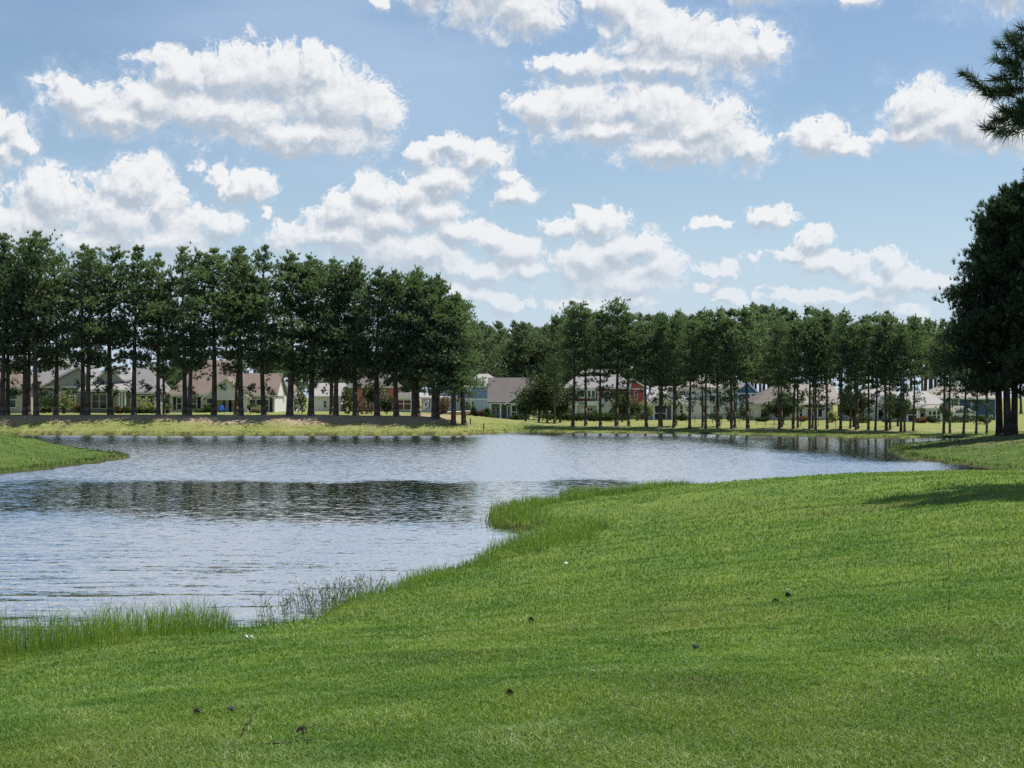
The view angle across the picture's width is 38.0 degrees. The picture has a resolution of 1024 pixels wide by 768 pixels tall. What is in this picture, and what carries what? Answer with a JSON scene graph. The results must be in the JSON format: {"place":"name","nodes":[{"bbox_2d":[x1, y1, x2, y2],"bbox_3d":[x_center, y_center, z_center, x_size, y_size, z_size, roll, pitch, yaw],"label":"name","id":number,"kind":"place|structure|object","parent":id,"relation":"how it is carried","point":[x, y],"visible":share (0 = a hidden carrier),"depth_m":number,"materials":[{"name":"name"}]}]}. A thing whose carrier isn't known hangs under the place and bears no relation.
{"place":"outdoors","nodes":[
{"label":"outdoors","id":0,"kind":"place"},
{"bbox_2d":[0,432,1011,648],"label":"pond water","id":1,"kind":"structure","parent":0,"point":[242,523],"depth_m":60.58,"materials":[{"name":"grey liquid"}]},
{"bbox_2d":[270,578,367,611],"bbox_3d":[-4.017,4.231,29.677,2.059,0.578,1.862,0,-1,-30],"label":"water weed","id":2,"kind":"object","parent":1,"relation":"in","point":[308,598],"visible":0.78,"depth_m":29.71,"materials":[{"name":"green plant"}]},
{"bbox_2d":[295,573,367,601],"bbox_3d":[-3.704,4.239,30.952,1.508,0.584,1.606,0,-1,-17],"label":"water weed","id":3,"kind":"object","parent":1,"relation":"in","point":[344,583],"visible":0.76,"depth_m":30.95,"materials":[{"name":"green plant"}]},
{"bbox_2d":[0,398,1023,767],"bbox_3d":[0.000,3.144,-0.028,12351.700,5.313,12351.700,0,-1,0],"label":"lawn","id":4,"kind":"structure","parent":0,"point":[140,424],"depth_m":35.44,"materials":[{"name":"green plant"}]},
{"bbox_2d":[0,249,38,414],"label":"pine tree","id":5,"kind":"object","parent":4,"relation":"on","point":[7,398],"visible":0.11,"depth_m":179.86,"materials":[{"name":"green plant"}]},
{"bbox_2d":[0,371,42,412],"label":"house","id":6,"kind":"structure","parent":4,"relation":"on","point":[16,406],"depth_m":205.00,"materials":[{"name":"beige"}]},
{"bbox_2d":[0,232,49,414],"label":"pine tree","id":7,"kind":"object","parent":4,"relation":"on","point":[4,245],"visible":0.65,"depth_m":176.98,"materials":[{"name":"green plant"}]},
{"bbox_2d":[10,262,46,414],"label":"pine tree","id":8,"kind":"object","parent":4,"relation":"on","point":[29,386],"visible":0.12,"depth_m":180.93,"materials":[{"name":"green plant"}]},
{"bbox_2d":[0,237,66,414],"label":"pine tree","id":9,"kind":"object","parent":4,"relation":"on","point":[25,370],"visible":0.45,"depth_m":177.10,"materials":[{"name":"green plant"}]},
{"bbox_2d":[0,228,86,415],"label":"pine tree","id":10,"kind":"object","parent":4,"relation":"on","point":[39,261],"visible":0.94,"depth_m":175.45,"materials":[{"name":"green plant"}]},
{"bbox_2d":[22,248,80,414],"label":"pine tree","id":11,"kind":"object","parent":4,"relation":"on","point":[64,365],"visible":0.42,"depth_m":179.01,"materials":[{"name":"green plant"}]},
{"bbox_2d":[37,358,101,411],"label":"house","id":12,"kind":"structure","parent":4,"relation":"on","point":[70,375],"depth_m":211.99,"materials":[{"name":"green"}]},
{"bbox_2d":[29,246,129,414],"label":"pine tree","id":13,"kind":"object","parent":4,"relation":"on","point":[77,339],"visible":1,"depth_m":174.84,"materials":[{"name":"green plant"}]},
{"bbox_2d":[47,243,117,414],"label":"pine tree","id":14,"kind":"object","parent":4,"relation":"on","point":[83,246],"visible":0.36,"depth_m":178.34,"materials":[{"name":"green plant"}]},
{"bbox_2d":[60,243,149,414],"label":"pine tree","id":15,"kind":"object","parent":4,"relation":"on","point":[110,385],"visible":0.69,"depth_m":177.42,"materials":[{"name":"green plant"}]},
{"bbox_2d":[78,366,170,412],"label":"house","id":16,"kind":"structure","parent":4,"relation":"on","point":[98,402],"depth_m":210.13,"materials":[{"name":"beige"}]},
{"bbox_2d":[91,394,114,408],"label":"window","id":17,"kind":"structure","parent":16,"relation":"in","point":[99,401],"depth_m":210.11,"materials":[{"name":"grey glass"}]},
{"bbox_2d":[82,243,172,414],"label":"pine tree","id":18,"kind":"object","parent":4,"relation":"on","point":[131,277],"visible":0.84,"depth_m":176.05,"materials":[{"name":"green plant"}]},
{"bbox_2d":[110,252,186,414],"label":"pine tree","id":19,"kind":"object","parent":4,"relation":"on","point":[150,310],"visible":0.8,"depth_m":175.84,"materials":[{"name":"green plant"}]},
{"bbox_2d":[143,280,178,414],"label":"pine tree","id":20,"kind":"object","parent":4,"relation":"on","point":[163,378],"visible":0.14,"depth_m":179.92,"materials":[{"name":"green plant"}]},
{"bbox_2d":[149,245,217,414],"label":"pine tree","id":21,"kind":"object","parent":4,"relation":"on","point":[177,289],"visible":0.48,"depth_m":177.39,"materials":[{"name":"green plant"}]},
{"bbox_2d":[154,248,223,414],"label":"pine tree","id":22,"kind":"object","parent":4,"relation":"on","point":[195,335],"visible":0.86,"depth_m":174.24,"materials":[{"name":"green plant"}]},
{"bbox_2d":[168,241,269,414],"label":"pine tree","id":23,"kind":"object","parent":4,"relation":"on","point":[217,259],"visible":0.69,"depth_m":175.29,"materials":[{"name":"green plant"}]},
{"bbox_2d":[165,361,286,411],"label":"house","id":24,"kind":"structure","parent":4,"relation":"on","point":[202,386],"depth_m":214.02,"materials":[{"name":"white"}]},
{"bbox_2d":[205,245,276,414],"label":"pine tree","id":25,"kind":"object","parent":4,"relation":"on","point":[236,403],"visible":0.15,"depth_m":178.91,"materials":[{"name":"green plant"}]},
{"bbox_2d":[199,247,293,414],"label":"pine tree","id":26,"kind":"object","parent":4,"relation":"on","point":[229,316],"visible":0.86,"depth_m":174.83,"materials":[{"name":"green plant"}]},
{"bbox_2d":[223,244,289,414],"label":"pine tree","id":27,"kind":"object","parent":4,"relation":"on","point":[265,268],"visible":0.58,"depth_m":176.66,"materials":[{"name":"green plant"}]},
{"bbox_2d":[234,249,345,415],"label":"pine tree","id":28,"kind":"object","parent":4,"relation":"on","point":[282,347],"visible":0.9,"depth_m":173.32,"materials":[{"name":"green plant"}]},
{"bbox_2d":[264,252,347,415],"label":"pine tree","id":29,"kind":"object","parent":4,"relation":"on","point":[311,265],"visible":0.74,"depth_m":174.14,"materials":[{"name":"green plant"}]},
{"bbox_2d":[314,383,347,411],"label":"house","id":30,"kind":"structure","parent":4,"relation":"on","point":[321,401],"depth_m":235.99,"materials":[{"name":"white"}]},
{"bbox_2d":[314,256,350,414],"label":"pine tree","id":31,"kind":"object","parent":4,"relation":"on","point":[334,261],"visible":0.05,"depth_m":180.81,"materials":[{"name":"green plant"}]},
{"bbox_2d":[305,261,375,414],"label":"pine tree","id":32,"kind":"object","parent":4,"relation":"on","point":[338,280],"visible":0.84,"depth_m":174.22,"materials":[{"name":"green plant"}]},
{"bbox_2d":[341,386,352,413],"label":"shrub","id":33,"kind":"object","parent":4,"relation":"on","point":[347,391],"visible":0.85,"depth_m":195.75,"materials":[{"name":"green plant"}]},
{"bbox_2d":[0,477,708,661],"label":"shore grass","id":34,"kind":"structure","parent":4,"relation":"on","point":[11,642],"depth_m":26.59,"materials":[{"name":"green plant"}]},
{"bbox_2d":[319,256,392,414],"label":"pine tree","id":35,"kind":"object","parent":4,"relation":"on","point":[357,277],"visible":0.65,"depth_m":174.93,"materials":[{"name":"green plant"}]},
{"bbox_2d":[358,383,387,413],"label":"shrub","id":36,"kind":"object","parent":4,"relation":"on","point":[368,397],"visible":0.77,"depth_m":191.63,"materials":[{"name":"green plant"}]},
{"bbox_2d":[331,265,420,415],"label":"pine tree","id":37,"kind":"object","parent":4,"relation":"on","point":[366,320],"visible":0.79,"depth_m":172.76,"materials":[{"name":"green plant"}]},
{"bbox_2d":[346,372,411,412],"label":"house","id":38,"kind":"structure","parent":4,"relation":"on","point":[404,401],"depth_m":233.98,"materials":[{"name":"red brick"}]},
{"bbox_2d":[360,267,433,415],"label":"pine tree","id":39,"kind":"object","parent":4,"relation":"on","point":[395,286],"visible":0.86,"depth_m":171.64,"materials":[{"name":"green plant"}]},
{"bbox_2d":[378,274,450,415],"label":"pine tree","id":40,"kind":"object","parent":4,"relation":"on","point":[414,289],"visible":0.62,"depth_m":172.37,"materials":[{"name":"green plant"}]},
{"bbox_2d":[381,265,450,415],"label":"pine tree","id":41,"kind":"object","parent":4,"relation":"on","point":[422,276],"visible":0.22,"depth_m":174.58,"materials":[{"name":"green plant"}]},
{"bbox_2d":[402,272,458,418],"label":"pine tree","id":42,"kind":"object","parent":4,"relation":"on","point":[441,285],"visible":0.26,"depth_m":173.70,"materials":[{"name":"green plant"}]},
{"bbox_2d":[394,274,476,418],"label":"pine tree","id":43,"kind":"object","parent":4,"relation":"on","point":[430,290],"visible":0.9,"depth_m":170.85,"materials":[{"name":"green plant"}]},
{"bbox_2d":[414,290,492,425],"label":"pine tree","id":44,"kind":"object","parent":4,"relation":"on","point":[452,317],"visible":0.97,"depth_m":170.42,"materials":[{"name":"green plant"}]},
{"bbox_2d":[420,374,493,412],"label":"house","id":45,"kind":"structure","parent":4,"relation":"on","point":[479,403],"depth_m":245.95,"materials":[{"name":"blue"}]},
{"bbox_2d":[422,292,495,425],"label":"pine tree","id":46,"kind":"object","parent":4,"relation":"on","point":[463,408],"visible":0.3,"depth_m":173.87,"materials":[{"name":"green plant"}]},
{"bbox_2d":[466,344,512,377],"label":"leafy tree","id":47,"kind":"object","parent":4,"relation":"on","point":[490,370],"visible":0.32,"depth_m":261.49,"materials":[{"name":"green plant"}]},
{"bbox_2d":[1,414,994,436],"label":"bank grass","id":48,"kind":"structure","parent":4,"relation":"on","point":[480,430],"depth_m":166.26,"materials":[{"name":"green plant"}]},
{"bbox_2d":[487,378,533,419],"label":"house","id":49,"kind":"structure","parent":4,"relation":"on","point":[500,401],"depth_m":228.97,"materials":[{"name":"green stone"}]},
{"bbox_2d":[0,431,1023,472],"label":"grass bank","id":50,"kind":"structure","parent":4,"relation":"part of","point":[896,449],"depth_m":100.89,"materials":[{"name":"green plant"}]},
{"bbox_2d":[31,301,1022,414],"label":"woods","id":51,"kind":"object","parent":4,"relation":"on","point":[522,345],"visible":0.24,"depth_m":295.27,"materials":[{"name":"green plant"}]},
{"bbox_2d":[510,377,561,421],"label":"leafy tree","id":52,"kind":"object","parent":4,"relation":"on","point":[524,390],"visible":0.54,"depth_m":204.72,"materials":[{"name":"green plant"}]},
{"bbox_2d":[518,363,577,422],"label":"leafy tree","id":53,"kind":"object","parent":4,"relation":"on","point":[548,398],"visible":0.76,"depth_m":202.52,"materials":[{"name":"green plant"}]},
{"bbox_2d":[534,313,567,423],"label":"pine tree","id":54,"kind":"object","parent":4,"relation":"on","point":[555,320],"visible":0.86,"depth_m":195.88,"materials":[{"name":"green plant"}]},
{"bbox_2d":[545,300,596,426],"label":"pine tree","id":55,"kind":"object","parent":4,"relation":"on","point":[571,314],"visible":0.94,"depth_m":185.73,"materials":[{"name":"green plant"}]},
{"bbox_2d":[559,299,608,425],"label":"pine tree","id":56,"kind":"object","parent":4,"relation":"on","point":[586,313],"visible":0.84,"depth_m":185.52,"materials":[{"name":"green plant"}]},
{"bbox_2d":[528,412,640,420],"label":"hedge","id":57,"kind":"object","parent":4,"relation":"on","point":[606,416],"visible":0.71,"depth_m":217.63,"materials":[{"name":"green plant"}]},
{"bbox_2d":[574,307,620,426],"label":"pine tree","id":58,"kind":"object","parent":4,"relation":"on","point":[598,323],"visible":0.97,"depth_m":183.65,"materials":[{"name":"green plant"}]},
{"bbox_2d":[562,369,648,418],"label":"house","id":59,"kind":"structure","parent":4,"relation":"on","point":[594,405],"depth_m":239.76,"materials":[{"name":"grey"}]},
{"bbox_2d":[589,296,647,425],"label":"pine tree","id":60,"kind":"object","parent":4,"relation":"on","point":[617,310],"visible":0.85,"depth_m":183.45,"materials":[{"name":"green plant"}]},
{"bbox_2d":[601,304,645,425],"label":"pine tree","id":61,"kind":"object","parent":4,"relation":"on","point":[628,317],"visible":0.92,"depth_m":182.69,"materials":[{"name":"green plant"}]},
{"bbox_2d":[608,392,643,421],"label":"leafy tree","id":62,"kind":"object","parent":4,"relation":"on","point":[633,408],"visible":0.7,"depth_m":211.41,"materials":[{"name":"green plant"}]},
{"bbox_2d":[617,319,665,426],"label":"pine tree","id":63,"kind":"object","parent":4,"relation":"on","point":[646,326],"visible":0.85,"depth_m":181.81,"materials":[{"name":"green plant"}]},
{"bbox_2d":[639,314,680,427],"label":"pine tree","id":64,"kind":"object","parent":4,"relation":"on","point":[659,377],"visible":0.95,"depth_m":179.88,"materials":[{"name":"green plant"}]},
{"bbox_2d":[644,310,682,425],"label":"pine tree","id":65,"kind":"object","parent":4,"relation":"on","point":[657,316],"visible":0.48,"depth_m":181.63,"materials":[{"name":"green plant"}]},
{"bbox_2d":[651,312,689,427],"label":"pine tree","id":66,"kind":"object","parent":4,"relation":"on","point":[674,335],"visible":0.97,"depth_m":178.52,"materials":[{"name":"green plant"}]},
{"bbox_2d":[647,386,693,419],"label":"house","id":67,"kind":"structure","parent":4,"relation":"on","point":[667,413],"depth_m":235.46,"materials":[{"name":"beige"}]},
{"bbox_2d":[661,308,688,425],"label":"pine tree","id":68,"kind":"object","parent":4,"relation":"on","point":[670,327],"visible":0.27,"depth_m":181.83,"materials":[{"name":"green plant"}]},
{"bbox_2d":[666,317,714,428],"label":"pine tree","id":69,"kind":"object","parent":4,"relation":"on","point":[692,378],"visible":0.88,"depth_m":176.96,"materials":[{"name":"green plant"}]},
{"bbox_2d":[685,317,718,426],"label":"pine tree","id":70,"kind":"object","parent":4,"relation":"on","point":[701,383],"visible":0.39,"depth_m":178.83,"materials":[{"name":"green plant"}]},
{"bbox_2d":[676,374,735,418],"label":"house","id":71,"kind":"structure","parent":4,"relation":"on","point":[696,411],"depth_m":238.95,"materials":[{"name":"white"}]},
{"bbox_2d":[683,306,729,428],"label":"pine tree","id":72,"kind":"object","parent":4,"relation":"on","point":[706,322],"visible":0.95,"depth_m":175.40,"materials":[{"name":"green plant"}]},
{"bbox_2d":[693,306,732,427],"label":"pine tree","id":73,"kind":"object","parent":4,"relation":"on","point":[721,317],"visible":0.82,"depth_m":175.40,"materials":[{"name":"green plant"}]},
{"bbox_2d":[704,315,749,428],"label":"pine tree","id":74,"kind":"object","parent":4,"relation":"on","point":[728,323],"visible":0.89,"depth_m":173.82,"materials":[{"name":"green plant"}]},
{"bbox_2d":[717,318,747,427],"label":"pine tree","id":75,"kind":"object","parent":4,"relation":"on","point":[725,349],"visible":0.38,"depth_m":175.85,"materials":[{"name":"green plant"}]},
{"bbox_2d":[711,304,773,428],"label":"pine tree","id":76,"kind":"object","parent":4,"relation":"on","point":[744,313],"visible":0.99,"depth_m":172.78,"materials":[{"name":"green plant"}]},
{"bbox_2d":[764,318,791,426],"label":"pine tree","id":77,"kind":"object","parent":4,"relation":"on","point":[781,395],"visible":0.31,"depth_m":173.91,"materials":[{"name":"green plant"}]},
{"bbox_2d":[756,318,800,428],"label":"pine tree","id":78,"kind":"object","parent":4,"relation":"on","point":[778,330],"visible":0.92,"depth_m":171.01,"materials":[{"name":"green plant"}]},
{"bbox_2d":[761,392,796,423],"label":"leafy tree","id":79,"kind":"object","parent":4,"relation":"on","point":[772,409],"visible":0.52,"depth_m":195.65,"materials":[{"name":"green plant"}]},
{"bbox_2d":[741,384,839,419],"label":"house","id":80,"kind":"structure","parent":4,"relation":"on","point":[756,401],"depth_m":228.84,"materials":[{"name":"beige"}]},
{"bbox_2d":[772,318,818,428],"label":"pine tree","id":81,"kind":"object","parent":4,"relation":"on","point":[790,359],"visible":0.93,"depth_m":169.43,"materials":[{"name":"green plant"}]},
{"bbox_2d":[790,313,831,428],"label":"pine tree","id":82,"kind":"object","parent":4,"relation":"on","point":[801,336],"visible":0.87,"depth_m":168.68,"materials":[{"name":"green plant"}]},
{"bbox_2d":[795,321,830,429],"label":"pine tree","id":83,"kind":"object","parent":4,"relation":"on","point":[817,361],"visible":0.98,"depth_m":167.54,"materials":[{"name":"green plant"}]},
{"bbox_2d":[803,310,844,428],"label":"pine tree","id":84,"kind":"object","parent":4,"relation":"on","point":[827,319],"visible":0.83,"depth_m":167.94,"materials":[{"name":"green plant"}]},
{"bbox_2d":[820,307,856,429],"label":"pine tree","id":85,"kind":"object","parent":4,"relation":"on","point":[843,317],"visible":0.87,"depth_m":165.80,"materials":[{"name":"green plant"}]},
{"bbox_2d":[833,320,875,429],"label":"pine tree","id":86,"kind":"object","parent":4,"relation":"on","point":[852,347],"visible":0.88,"depth_m":164.72,"materials":[{"name":"green plant"}]},
{"bbox_2d":[837,384,872,426],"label":"leafy tree","id":87,"kind":"object","parent":4,"relation":"on","point":[862,411],"visible":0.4,"depth_m":175.45,"materials":[{"name":"green plant"}]},
{"bbox_2d":[846,318,883,429],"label":"pine tree","id":88,"kind":"object","parent":4,"relation":"on","point":[865,327],"visible":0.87,"depth_m":163.70,"materials":[{"name":"green plant"}]},
{"bbox_2d":[838,385,898,420],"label":"house","id":89,"kind":"structure","parent":4,"relation":"on","point":[880,402],"depth_m":221.98,"materials":[{"name":"grey"}]},
{"bbox_2d":[858,324,895,430],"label":"pine tree","id":90,"kind":"object","parent":4,"relation":"on","point":[877,391],"visible":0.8,"depth_m":162.62,"materials":[{"name":"green plant"}]},
{"bbox_2d":[859,310,902,430],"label":"pine tree","id":91,"kind":"object","parent":4,"relation":"on","point":[884,321],"visible":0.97,"depth_m":161.66,"materials":[{"name":"green plant"}]},
{"bbox_2d":[876,318,924,431],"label":"pine tree","id":92,"kind":"object","parent":4,"relation":"on","point":[901,359],"visible":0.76,"depth_m":160.88,"materials":[{"name":"green plant"}]},
{"bbox_2d":[883,322,922,431],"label":"pine tree","id":93,"kind":"object","parent":4,"relation":"on","point":[904,388],"visible":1,"depth_m":159.83,"materials":[{"name":"green plant"}]},
{"bbox_2d":[899,313,934,430],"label":"pine tree","id":94,"kind":"object","parent":4,"relation":"on","point":[914,326],"visible":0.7,"depth_m":161.75,"materials":[{"name":"green plant"}]},
{"bbox_2d":[891,391,945,421],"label":"house","id":95,"kind":"structure","parent":4,"relation":"on","point":[931,403],"depth_m":214.92,"materials":[{"name":"beige"}]},
{"bbox_2d":[921,330,962,433],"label":"pine tree","id":96,"kind":"object","parent":4,"relation":"on","point":[936,349],"visible":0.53,"depth_m":157.83,"materials":[{"name":"green plant"}]},
{"bbox_2d":[926,315,961,433],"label":"pine tree","id":97,"kind":"object","parent":4,"relation":"on","point":[953,402],"visible":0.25,"depth_m":158.85,"materials":[{"name":"green plant"}]},
{"bbox_2d":[927,386,994,419],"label":"house","id":98,"kind":"structure","parent":4,"relation":"on","point":[981,411],"depth_m":225.98,"materials":[{"name":"blue"}]},
{"bbox_2d":[949,331,976,434],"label":"pine tree","id":99,"kind":"object","parent":4,"relation":"on","point":[959,390],"visible":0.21,"depth_m":155.86,"materials":[{"name":"green plant"}]},
{"bbox_2d":[931,222,1023,435],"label":"pine tree","id":100,"kind":"object","parent":4,"relation":"on","point":[979,371],"visible":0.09,"depth_m":120.78,"materials":[{"name":"green plant"}]},
{"bbox_2d":[933,183,1023,435],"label":"pine tree","id":101,"kind":"object","parent":4,"relation":"on","point":[984,285],"visible":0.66,"depth_m":117.29,"materials":[{"name":"green plant"}]},
{"bbox_2d":[945,191,1023,434],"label":"pine tree","id":102,"kind":"object","parent":4,"relation":"on","point":[1014,409],"visible":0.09,"depth_m":119.66,"materials":[{"name":"green plant"}]},
{"bbox_2d":[947,168,1023,387],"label":"pine tree","id":103,"kind":"object","parent":4,"relation":"on","point":[1001,265],"visible":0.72,"depth_m":116.49,"materials":[{"name":"green plant"}]},
{"bbox_2d":[953,17,1023,145],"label":"pine tree","id":104,"kind":"object","parent":4,"relation":"on","point":[994,92],"visible":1,"depth_m":44.06,"materials":[{"name":"green plant"}]},
{"bbox_2d":[0,0,1023,397],"label":"sky","id":105,"kind":"structure","parent":0,"point":[535,156],"materials":[{"name":"blue"}]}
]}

